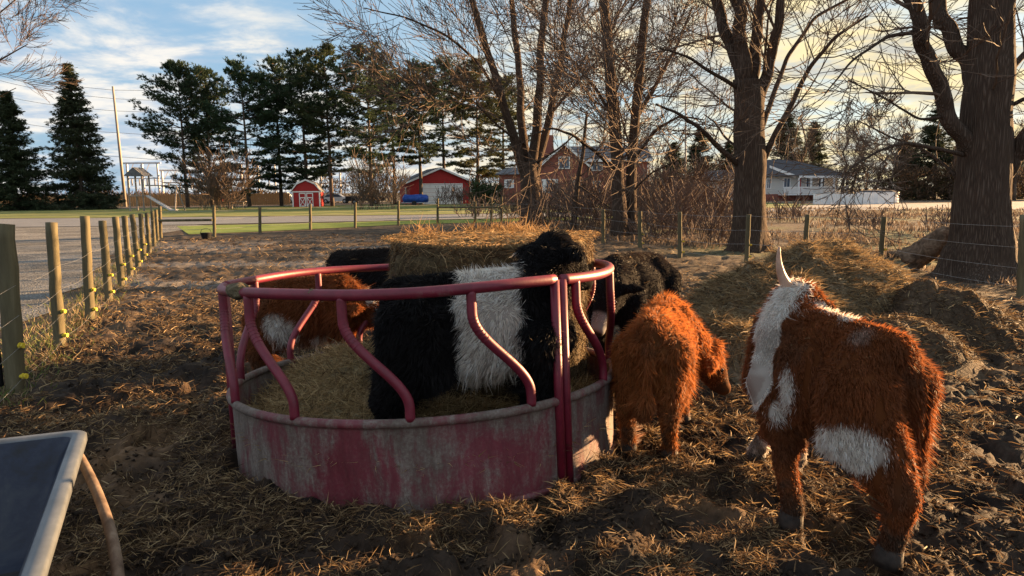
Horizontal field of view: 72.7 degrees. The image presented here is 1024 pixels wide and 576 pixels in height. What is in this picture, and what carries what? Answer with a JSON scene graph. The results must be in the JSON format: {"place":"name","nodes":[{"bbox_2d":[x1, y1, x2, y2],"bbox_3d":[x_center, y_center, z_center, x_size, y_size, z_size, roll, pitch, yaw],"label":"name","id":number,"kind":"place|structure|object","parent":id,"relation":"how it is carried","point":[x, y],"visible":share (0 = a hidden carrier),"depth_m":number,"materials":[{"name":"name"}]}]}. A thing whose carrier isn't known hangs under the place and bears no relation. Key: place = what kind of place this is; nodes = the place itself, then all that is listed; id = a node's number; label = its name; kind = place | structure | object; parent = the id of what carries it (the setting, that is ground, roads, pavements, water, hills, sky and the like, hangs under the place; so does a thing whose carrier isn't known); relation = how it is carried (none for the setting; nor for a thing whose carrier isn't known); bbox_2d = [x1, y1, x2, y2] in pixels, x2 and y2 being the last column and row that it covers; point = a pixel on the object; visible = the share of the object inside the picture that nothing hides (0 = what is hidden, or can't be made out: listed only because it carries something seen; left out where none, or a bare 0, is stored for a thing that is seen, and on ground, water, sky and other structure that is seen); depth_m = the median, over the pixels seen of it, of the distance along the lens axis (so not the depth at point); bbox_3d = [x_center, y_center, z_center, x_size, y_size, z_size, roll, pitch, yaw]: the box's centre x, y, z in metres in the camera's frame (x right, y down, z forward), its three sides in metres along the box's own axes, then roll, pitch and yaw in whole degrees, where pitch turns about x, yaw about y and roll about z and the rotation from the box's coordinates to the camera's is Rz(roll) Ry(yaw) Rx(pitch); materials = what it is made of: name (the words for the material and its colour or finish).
{"place":"outdoors","nodes":[
{"label":"outdoors","id":0,"kind":"place"},
{"bbox_2d":[0,224,204,329],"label":"gravel drive","id":1,"kind":"structure","parent":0,"point":[31,247],"depth_m":17.25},
{"bbox_2d":[177,216,606,233],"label":"grass verge","id":2,"kind":"object","parent":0,"point":[245,228],"depth_m":33.45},
{"bbox_2d":[492,188,548,218],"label":"brush","id":3,"kind":"object","parent":2,"relation":"on","point":[513,205],"visible":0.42,"depth_m":39.52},
{"bbox_2d":[539,169,593,217],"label":"brush","id":4,"kind":"object","parent":2,"relation":"on","point":[559,192],"visible":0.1,"depth_m":39.52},
{"bbox_2d":[0,202,812,217],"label":"lawn","id":5,"kind":"structure","parent":0,"point":[291,211],"depth_m":60.36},
{"bbox_2d":[0,90,59,210],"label":"spruce tree","id":6,"kind":"object","parent":5,"relation":"on","point":[14,163],"visible":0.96,"depth_m":72.01,"materials":[{"name":"plant"}]},
{"bbox_2d":[0,0,98,101],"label":"bare tree","id":7,"kind":"object","parent":5,"relation":"on","point":[29,36],"visible":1,"depth_m":57.63,"materials":[{"name":"brown plant"}]},
{"bbox_2d":[38,62,125,209],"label":"spruce tree","id":8,"kind":"object","parent":5,"relation":"on","point":[78,165],"visible":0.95,"depth_m":74.05,"materials":[{"name":"plant"}]},
{"bbox_2d":[124,167,184,210],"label":"play set","id":9,"kind":"object","parent":5,"relation":"on","point":[136,171],"visible":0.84,"depth_m":65.73,"materials":[{"name":"brown wood"}]},
{"bbox_2d":[150,131,260,209],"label":"shrub","id":10,"kind":"object","parent":5,"relation":"on","point":[217,182],"visible":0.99,"depth_m":68.85,"materials":[{"name":"brown plant"}]},
{"bbox_2d":[264,47,346,188],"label":"pine tree","id":11,"kind":"object","parent":5,"relation":"on","point":[302,172],"visible":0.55,"depth_m":81.87,"materials":[{"name":"green plant"}]},
{"bbox_2d":[290,179,324,206],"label":"garden shed","id":12,"kind":"structure","parent":5,"relation":"on","point":[306,192],"depth_m":79.45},
{"bbox_2d":[282,40,366,205],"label":"pine tree","id":13,"kind":"object","parent":5,"relation":"on","point":[309,116],"visible":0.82,"depth_m":79.98,"materials":[{"name":"green plant"}]},
{"bbox_2d":[311,41,415,205],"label":"pine tree","id":14,"kind":"object","parent":5,"relation":"on","point":[368,116],"visible":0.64,"depth_m":78.15,"materials":[{"name":"green plant"}]},
{"bbox_2d":[340,143,417,209],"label":"shrub","id":15,"kind":"object","parent":5,"relation":"on","point":[364,188],"visible":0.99,"depth_m":64.96,"materials":[{"name":"brown plant"}]},
{"bbox_2d":[365,72,426,203],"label":"pine tree","id":16,"kind":"object","parent":5,"relation":"on","point":[403,141],"visible":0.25,"depth_m":90.56,"materials":[{"name":"green plant"}]},
{"bbox_2d":[402,194,434,204],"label":"boat trailer","id":17,"kind":"object","parent":5,"relation":"on","point":[415,199],"visible":0.99,"depth_m":82.72,"materials":[{"name":"metal"}]},
{"bbox_2d":[388,57,455,203],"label":"pine tree","id":18,"kind":"object","parent":5,"relation":"on","point":[426,155],"visible":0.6,"depth_m":86.29,"materials":[{"name":"green plant"}]},
{"bbox_2d":[415,57,479,168],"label":"pine tree","id":19,"kind":"object","parent":5,"relation":"on","point":[443,156],"visible":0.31,"depth_m":94.20,"materials":[{"name":"green plant"}]},
{"bbox_2d":[434,181,472,204],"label":"shrub","id":20,"kind":"object","parent":5,"relation":"on","point":[457,196],"visible":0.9,"depth_m":83.23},
{"bbox_2d":[438,57,516,186],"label":"pine tree","id":21,"kind":"object","parent":5,"relation":"on","point":[484,171],"visible":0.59,"depth_m":92.07,"materials":[{"name":"green plant"}]},
{"bbox_2d":[469,176,506,205],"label":"hedge","id":22,"kind":"object","parent":5,"relation":"on","point":[475,182],"visible":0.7,"depth_m":76.55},
{"bbox_2d":[495,135,651,204],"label":"brick house","id":23,"kind":"structure","parent":5,"relation":"on","point":[553,158],"depth_m":78.35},
{"bbox_2d":[658,141,691,196],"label":"spruce tree","id":24,"kind":"object","parent":5,"relation":"on","point":[677,155],"visible":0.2,"depth_m":97.78,"materials":[{"name":"plant"}]},
{"bbox_2d":[0,206,883,226],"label":"road","id":25,"kind":"structure","parent":0,"point":[35,222],"depth_m":41.58,"materials":[{"name":"asphalt"}]},
{"bbox_2d":[0,189,1023,575],"bbox_3d":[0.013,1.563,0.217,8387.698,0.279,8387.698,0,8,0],"label":"ground","id":26,"kind":"structure","parent":0,"point":[1000,445],"depth_m":3.97,"materials":[{"name":"soil"}]},
{"bbox_2d":[0,224,28,393],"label":"fence post","id":27,"kind":"object","parent":26,"relation":"on","point":[15,373],"visible":0.91,"depth_m":5.48,"materials":[{"name":"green wood"}]},
{"bbox_2d":[45,222,68,348],"bbox_3d":[-4.668,0.049,7.132,0.161,1.443,0.131,0,8,0],"label":"fence post","id":28,"kind":"object","parent":26,"relation":"on","point":[58,311],"visible":0.89,"depth_m":7.08,"materials":[{"name":"brown wood"}]},
{"bbox_2d":[0,430,124,575],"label":"dump cart","id":29,"kind":"object","parent":26,"relation":"on","point":[38,474],"visible":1,"depth_m":2.40,"materials":[{"name":"grey metal"}]},
{"bbox_2d":[0,236,163,406],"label":"weeds","id":30,"kind":"object","parent":26,"relation":"on","point":[27,358],"visible":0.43,"depth_m":7.89,"materials":[{"name":"plant"}]},
{"bbox_2d":[80,216,97,319],"bbox_3d":[-5.332,-0.174,8.748,0.166,1.458,0.121,0,8,0],"label":"fence post","id":31,"kind":"object","parent":26,"relation":"on","point":[89,289],"visible":0.86,"depth_m":8.70,"materials":[{"name":"brown wood"}]},
{"bbox_2d":[98,220,114,301],"bbox_3d":[-6.022,-0.333,10.358,0.159,1.337,0.124,0,8,0],"label":"fence post","id":32,"kind":"object","parent":26,"relation":"on","point":[106,271],"visible":0.91,"depth_m":10.31,"materials":[{"name":"brown wood"}]},
{"bbox_2d":[112,217,126,286],"bbox_3d":[-6.697,-0.541,11.872,0.167,1.346,0.128,4,9,31],"label":"fence post","id":33,"kind":"object","parent":26,"relation":"on","point":[121,278],"visible":0.88,"depth_m":11.83,"materials":[{"name":"brown wood"}]},
{"bbox_2d":[112,86,126,206],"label":"utility pole","id":34,"kind":"object","parent":26,"relation":"on","point":[120,154],"visible":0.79,"depth_m":90.25,"materials":[{"name":"brown wood"}]},
{"bbox_2d":[121,216,134,275],"bbox_3d":[-7.456,-0.748,13.546,0.179,1.307,0.124,0,8,0],"label":"fence post","id":35,"kind":"object","parent":26,"relation":"on","point":[128,254],"visible":0.91,"depth_m":13.50,"materials":[{"name":"brown wood"}]},
{"bbox_2d":[129,214,142,267],"bbox_3d":[-8.110,-0.943,15.034,0.203,1.297,0.119,0,8,0],"label":"fence post","id":36,"kind":"object","parent":26,"relation":"on","point":[136,250],"visible":0.92,"depth_m":14.99,"materials":[{"name":"brown wood"}]},
{"bbox_2d":[123,162,160,192],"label":"steel gantry","id":37,"kind":"object","parent":26,"relation":"on","point":[141,166],"visible":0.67,"depth_m":123.22,"materials":[{"name":"white metal"}]},
{"bbox_2d":[138,213,147,259],"bbox_3d":[-8.847,-1.149,16.680,0.180,1.268,0.124,5,10,37],"label":"fence post","id":38,"kind":"object","parent":26,"relation":"on","point":[142,236],"visible":0.82,"depth_m":16.65,"materials":[{"name":"brown wood"}]},
{"bbox_2d":[0,193,289,207],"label":"plank fence","id":39,"kind":"object","parent":26,"relation":"on","point":[260,200],"visible":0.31,"depth_m":95.65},
{"bbox_2d":[144,213,151,252],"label":"fence post","id":40,"kind":"object","parent":26,"relation":"on","point":[148,239],"visible":0.88,"depth_m":18.70,"materials":[{"name":"brown wood"}]},
{"bbox_2d":[23,186,290,204],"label":"hedge","id":41,"kind":"object","parent":26,"relation":"on","point":[262,191],"visible":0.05,"depth_m":102.63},
{"bbox_2d":[124,59,229,206],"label":"pine tree","id":42,"kind":"object","parent":26,"relation":"on","point":[187,82],"visible":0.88,"depth_m":81.32,"materials":[{"name":"green plant"}]},
{"bbox_2d":[166,62,254,205],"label":"pine tree","id":43,"kind":"object","parent":26,"relation":"on","point":[212,95],"visible":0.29,"depth_m":85.40,"materials":[{"name":"green plant"}]},
{"bbox_2d":[194,53,292,206],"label":"pine tree","id":44,"kind":"object","parent":26,"relation":"on","point":[237,73],"visible":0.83,"depth_m":81.18,"materials":[{"name":"green plant"}]},
{"bbox_2d":[241,54,308,205],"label":"pine tree","id":45,"kind":"object","parent":26,"relation":"on","point":[271,78],"visible":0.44,"depth_m":85.11,"materials":[{"name":"green plant"}]},
{"bbox_2d":[237,273,379,369],"bbox_3d":[-1.572,0.323,5.653,1.407,0.960,0.696,-1,8,-4],"label":"cow","id":46,"kind":"object","parent":26,"relation":"on","point":[276,320],"visible":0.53,"depth_m":5.45},
{"bbox_2d":[323,245,390,337],"bbox_3d":[-1.172,0.079,7.049,1.807,1.095,0.757,1,8,12],"label":"cow","id":47,"kind":"object","parent":26,"relation":"on","point":[365,256],"visible":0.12,"depth_m":6.92},
{"bbox_2d":[316,167,498,202],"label":"hedge","id":48,"kind":"object","parent":26,"relation":"on","point":[339,187],"visible":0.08,"depth_m":110.37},
{"bbox_2d":[217,259,616,515],"bbox_3d":[-0.557,0.439,4.546,2.456,1.171,2.456,-2,5,0],"label":"hay feeder","id":49,"kind":"object","parent":26,"relation":"on","point":[533,431],"visible":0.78,"depth_m":3.50,"materials":[{"name":"red paint"}]},
{"bbox_2d":[361,222,592,419],"bbox_3d":[-0.155,0.267,3.801,1.377,1.238,0.747,-2,8,-8],"label":"cow","id":50,"kind":"object","parent":49,"relation":"in","point":[428,348],"visible":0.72,"depth_m":3.60},
{"bbox_2d":[378,208,600,404],"bbox_3d":[-0.147,0.200,4.810,1.540,1.540,1.536,0,8,0],"label":"hay bale","id":51,"kind":"object","parent":49,"relation":"in","point":[436,250],"visible":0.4,"depth_m":4.30,"materials":[{"name":"plant"}]},
{"bbox_2d":[228,335,615,502],"bbox_3d":[-0.521,0.668,4.550,2.560,0.655,2.561,0,8,0],"label":"loose hay","id":52,"kind":"object","parent":26,"relation":"on","point":[329,383],"visible":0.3,"depth_m":4.24,"materials":[{"name":"plant"}]},
{"bbox_2d":[396,167,471,203],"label":"garage","id":53,"kind":"structure","parent":26,"relation":"on","point":[434,177],"depth_m":90.16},
{"bbox_2d":[424,185,460,203],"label":"garage door","id":54,"kind":"structure","parent":53,"relation":"in","point":[428,189],"depth_m":90.12,"materials":[{"name":"white paint"}]},
{"bbox_2d":[453,191,506,216],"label":"brush","id":55,"kind":"object","parent":26,"relation":"on","point":[478,201],"visible":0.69,"depth_m":43.51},
{"bbox_2d":[500,197,502,222],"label":"fence post","id":56,"kind":"object","parent":26,"relation":"on","point":[501,214],"visible":0.69,"depth_m":33.64,"materials":[{"name":"brown wood"}]},
{"bbox_2d":[161,203,499,229],"bbox_3d":[-6.780,-3.245,30.712,16.202,0.688,3.180,-7,10,-38],"label":"fence wire","id":57,"kind":"object","parent":56,"relation":"attached to","point":[352,213],"visible":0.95,"depth_m":31.06,"materials":[{"name":"metal"}]},
{"bbox_2d":[298,0,710,224],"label":"bare tree","id":58,"kind":"object","parent":26,"relation":"on","point":[539,141],"visible":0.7,"depth_m":30.64,"materials":[{"name":"brown plant"}]},
{"bbox_2d":[469,71,541,178],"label":"pine tree","id":59,"kind":"object","parent":26,"relation":"on","point":[514,118],"visible":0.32,"depth_m":101.54,"materials":[{"name":"green plant"}]},
{"bbox_2d":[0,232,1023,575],"bbox_3d":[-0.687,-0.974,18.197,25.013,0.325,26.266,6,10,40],"label":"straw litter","id":60,"kind":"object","parent":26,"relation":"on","point":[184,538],"visible":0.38,"depth_m":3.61,"materials":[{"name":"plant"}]},
{"bbox_2d":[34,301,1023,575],"bbox_3d":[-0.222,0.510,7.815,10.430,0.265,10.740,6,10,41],"label":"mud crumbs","id":61,"kind":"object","parent":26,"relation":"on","point":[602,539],"visible":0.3,"depth_m":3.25,"materials":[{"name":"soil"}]},
{"bbox_2d":[517,179,604,227],"bbox_3d":[2.031,-3.576,29.401,3.701,2.105,3.447,0,8,0],"label":"brush","id":62,"kind":"object","parent":26,"relation":"on","point":[552,214],"visible":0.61,"depth_m":29.51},
{"bbox_2d":[536,155,611,224],"bbox_3d":[3.092,-4.501,31.881,3.890,3.236,3.673,0,8,0],"label":"brush","id":63,"kind":"object","parent":26,"relation":"on","point":[589,184],"visible":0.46,"depth_m":31.56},
{"bbox_2d":[547,187,639,230],"bbox_3d":[3.075,-2.999,26.545,3.581,1.727,2.542,0,8,0],"label":"brush","id":64,"kind":"object","parent":26,"relation":"on","point":[596,214],"visible":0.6,"depth_m":26.31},
{"bbox_2d":[540,11,672,229],"bbox_3d":[3.582,-5.817,25.537,4.826,8.239,7.064,0,8,0],"label":"bare tree","id":65,"kind":"object","parent":26,"relation":"on","point":[577,186],"visible":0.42,"depth_m":26.01,"materials":[{"name":"brown plant"}]},
{"bbox_2d":[549,157,683,222],"bbox_3d":[5.498,-5.027,33.896,6.778,3.687,3.982,-5,9,-28],"label":"brush","id":66,"kind":"object","parent":26,"relation":"on","point":[608,184],"visible":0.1,"depth_m":33.49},
{"bbox_2d":[435,0,806,239],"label":"bare tree","id":67,"kind":"object","parent":26,"relation":"on","point":[611,103],"visible":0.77,"depth_m":22.98,"materials":[{"name":"brown plant"}]},
{"bbox_2d":[586,250,683,353],"bbox_3d":[1.022,0.174,6.037,0.709,1.032,1.623,5,10,34],"label":"cow","id":68,"kind":"object","parent":26,"relation":"on","point":[640,278],"visible":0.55,"depth_m":5.69},
{"bbox_2d":[617,195,702,241],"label":"brush","id":69,"kind":"object","parent":26,"relation":"on","point":[663,229],"visible":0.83,"depth_m":21.39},
{"bbox_2d":[606,291,730,458],"bbox_3d":[0.985,0.485,4.468,0.629,0.916,1.474,4,9,27],"label":"calf","id":70,"kind":"object","parent":26,"relation":"on","point":[666,348],"visible":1,"depth_m":4.01},
{"bbox_2d":[606,154,730,228],"bbox_3d":[6.291,-4.132,29.138,4.981,3.204,4.279,0,8,0],"label":"brush","id":71,"kind":"object","parent":26,"relation":"on","point":[647,187],"visible":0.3,"depth_m":28.39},
{"bbox_2d":[678,212,684,258],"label":"fence post","id":72,"kind":"object","parent":26,"relation":"on","point":[680,251],"visible":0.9,"depth_m":16.11,"materials":[{"name":"brown wood"}]},
{"bbox_2d":[505,203,1018,286],"bbox_3d":[3.201,-2.018,21.697,2.254,0.904,25.212,-3,8,-19],"label":"fence wire","id":73,"kind":"object","parent":72,"relation":"attached to","point":[812,231],"visible":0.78,"depth_m":14.12,"materials":[{"name":"metal"}]},
{"bbox_2d":[632,164,733,236],"bbox_3d":[5.919,-3.024,23.851,3.650,2.469,3.152,0,8,0],"label":"brush","id":74,"kind":"object","parent":26,"relation":"on","point":[686,191],"visible":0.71,"depth_m":23.66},
{"bbox_2d":[638,149,733,223],"bbox_3d":[8.065,-4.753,31.888,5.610,3.653,4.942,0,8,0],"label":"brush","id":75,"kind":"object","parent":26,"relation":"on","point":[691,169],"visible":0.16,"depth_m":31.53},
{"bbox_2d":[682,129,718,179],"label":"spruce tree","id":76,"kind":"object","parent":26,"relation":"on","point":[690,155],"visible":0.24,"depth_m":105.65,"materials":[{"name":"plant"}]},
{"bbox_2d":[672,156,734,229],"bbox_3d":[8.000,-3.654,26.934,3.421,2.833,4.146,3,8,21],"label":"brush","id":77,"kind":"object","parent":26,"relation":"on","point":[724,206],"visible":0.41,"depth_m":26.48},
{"bbox_2d":[682,199,732,245],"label":"brush","id":78,"kind":"object","parent":26,"relation":"on","point":[713,227],"visible":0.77,"depth_m":19.84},
{"bbox_2d":[714,142,733,169],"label":"spruce tree","id":79,"kind":"object","parent":26,"relation":"on","point":[729,150],"visible":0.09,"depth_m":109.62,"materials":[{"name":"plant"}]},
{"bbox_2d":[440,206,1023,290],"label":"dry grass","id":80,"kind":"structure","parent":26,"relation":"on","point":[699,244],"depth_m":24.48,"materials":[{"name":"plant"}]},
{"bbox_2d":[744,214,751,260],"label":"fence post","id":81,"kind":"object","parent":26,"relation":"on","point":[747,237],"visible":0.84,"depth_m":14.92,"materials":[{"name":"brown wood"}]},
{"bbox_2d":[515,0,1023,253],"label":"bare tree","id":82,"kind":"object","parent":26,"relation":"on","point":[749,196],"visible":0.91,"depth_m":17.08,"materials":[{"name":"brown plant"}]},
{"bbox_2d":[698,159,855,200],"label":"white house","id":83,"kind":"structure","parent":26,"relation":"on","point":[774,186],"depth_m":94.00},
{"bbox_2d":[770,114,807,162],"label":"spruce tree","id":84,"kind":"object","parent":26,"relation":"on","point":[790,126],"visible":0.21,"depth_m":109.37,"materials":[{"name":"plant"}]},
{"bbox_2d":[766,190,820,222],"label":"brush","id":85,"kind":"object","parent":26,"relation":"on","point":[793,209],"visible":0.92,"depth_m":32.67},
{"bbox_2d":[780,94,824,164],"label":"bare tree","id":86,"kind":"object","parent":26,"relation":"on","point":[803,153],"visible":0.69,"depth_m":103.08,"materials":[{"name":"brown plant"}]},
{"bbox_2d":[799,122,838,190],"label":"spruce tree","id":87,"kind":"object","parent":26,"relation":"on","point":[820,156],"visible":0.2,"depth_m":114.88,"materials":[{"name":"plant"}]},
{"bbox_2d":[680,232,976,396],"bbox_3d":[3.090,0.007,7.420,4.380,1.135,4.290,0,8,0],"label":"hay heap","id":88,"kind":"object","parent":26,"relation":"on","point":[854,280],"visible":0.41,"depth_m":7.21,"materials":[{"name":"plant"}]},
{"bbox_2d":[738,247,946,571],"bbox_3d":[1.496,0.461,3.335,0.643,1.290,1.284,-4,9,-22],"label":"cow","id":89,"kind":"object","parent":26,"relation":"on","point":[857,398],"visible":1,"depth_m":2.99},
{"bbox_2d":[828,97,870,184],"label":"bare tree","id":90,"kind":"object","parent":26,"relation":"on","point":[844,144],"visible":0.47,"depth_m":95.49,"materials":[{"name":"brown plant"}]},
{"bbox_2d":[813,193,894,203],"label":"white fence","id":91,"kind":"object","parent":26,"relation":"on","point":[875,198],"visible":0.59,"depth_m":69.42,"materials":[{"name":"paint"}]},
{"bbox_2d":[838,118,873,193],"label":"bare tree","id":92,"kind":"object","parent":26,"relation":"on","point":[855,142],"visible":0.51,"depth_m":90.54,"materials":[{"name":"brown plant"}]},
{"bbox_2d":[830,200,905,228],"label":"brush","id":93,"kind":"object","parent":26,"relation":"on","point":[873,220],"visible":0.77,"depth_m":26.72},
{"bbox_2d":[732,0,1023,283],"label":"bare tree","id":94,"kind":"object","parent":26,"relation":"on","point":[989,152],"visible":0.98,"depth_m":11.36,"materials":[{"name":"brown plant"}]},
{"bbox_2d":[854,90,902,189],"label":"bare tree","id":95,"kind":"object","parent":26,"relation":"on","point":[872,150],"visible":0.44,"depth_m":93.78,"materials":[{"name":"brown plant"}]},
{"bbox_2d":[878,217,886,259],"bbox_3d":[7.218,-0.803,13.562,0.151,1.170,0.111,0,8,0],"label":"fence post","id":96,"kind":"object","parent":26,"relation":"on","point":[882,237],"visible":0.56,"depth_m":13.50,"materials":[{"name":"brown wood"}]},
{"bbox_2d":[877,113,914,189],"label":"bare tree","id":97,"kind":"object","parent":26,"relation":"on","point":[905,126],"visible":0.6,"depth_m":89.68,"materials":[{"name":"brown plant"}]},
{"bbox_2d":[880,108,919,198],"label":"bare tree","id":98,"kind":"object","parent":26,"relation":"on","point":[905,136],"visible":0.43,"depth_m":99.92,"materials":[{"name":"brown plant"}]},
{"bbox_2d":[878,133,929,198],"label":"spruce tree","id":99,"kind":"object","parent":26,"relation":"on","point":[903,160],"visible":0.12,"depth_m":101.98,"materials":[{"name":"plant"}]},
{"bbox_2d":[897,226,948,271],"bbox_3d":[7.694,-0.693,12.969,0.639,0.939,0.973,-4,9,-24],"label":"fallen log","id":100,"kind":"object","parent":26,"relation":"on","point":[926,247],"visible":0.73,"depth_m":12.89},
{"bbox_2d":[895,101,956,199],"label":"spruce tree","id":101,"kind":"object","parent":26,"relation":"on","point":[929,131],"visible":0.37,"depth_m":90.44,"materials":[{"name":"plant"}]},
{"bbox_2d":[829,159,1023,200],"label":"hedge","id":102,"kind":"object","parent":26,"relation":"on","point":[905,174],"visible":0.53,"depth_m":86.61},
{"bbox_2d":[920,201,951,232],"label":"brush","id":103,"kind":"object","parent":26,"relation":"on","point":[944,221],"visible":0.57,"depth_m":24.05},
{"bbox_2d":[851,276,1023,379],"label":"dirt heap","id":104,"kind":"object","parent":26,"relation":"on","point":[953,329],"visible":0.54,"depth_m":6.72,"materials":[{"name":"soil"}]},
{"bbox_2d":[1012,115,1023,199],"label":"bare tree","id":105,"kind":"object","parent":26,"relation":"on","point":[1015,178],"visible":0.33,"depth_m":84.13,"materials":[{"name":"brown plant"}]},
{"bbox_2d":[1016,214,1023,296],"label":"fence post","id":106,"kind":"object","parent":26,"relation":"on","point":[1020,279],"visible":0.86,"depth_m":9.90,"materials":[{"name":"brown wood"}]},
{"bbox_2d":[0,0,1023,194],"label":"sky","id":107,"kind":"structure","parent":0,"point":[117,42],"materials":[{"name":"blue"}]},
{"bbox_2d":[856,190,898,202],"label":"pool","id":108,"kind":"structure","parent":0,"point":[881,191],"depth_m":74.21,"materials":[{"name":"white paint"}]},
{"bbox_2d":[801,201,1023,209],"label":"house drive","id":109,"kind":"structure","parent":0,"point":[1017,205],"depth_m":61.26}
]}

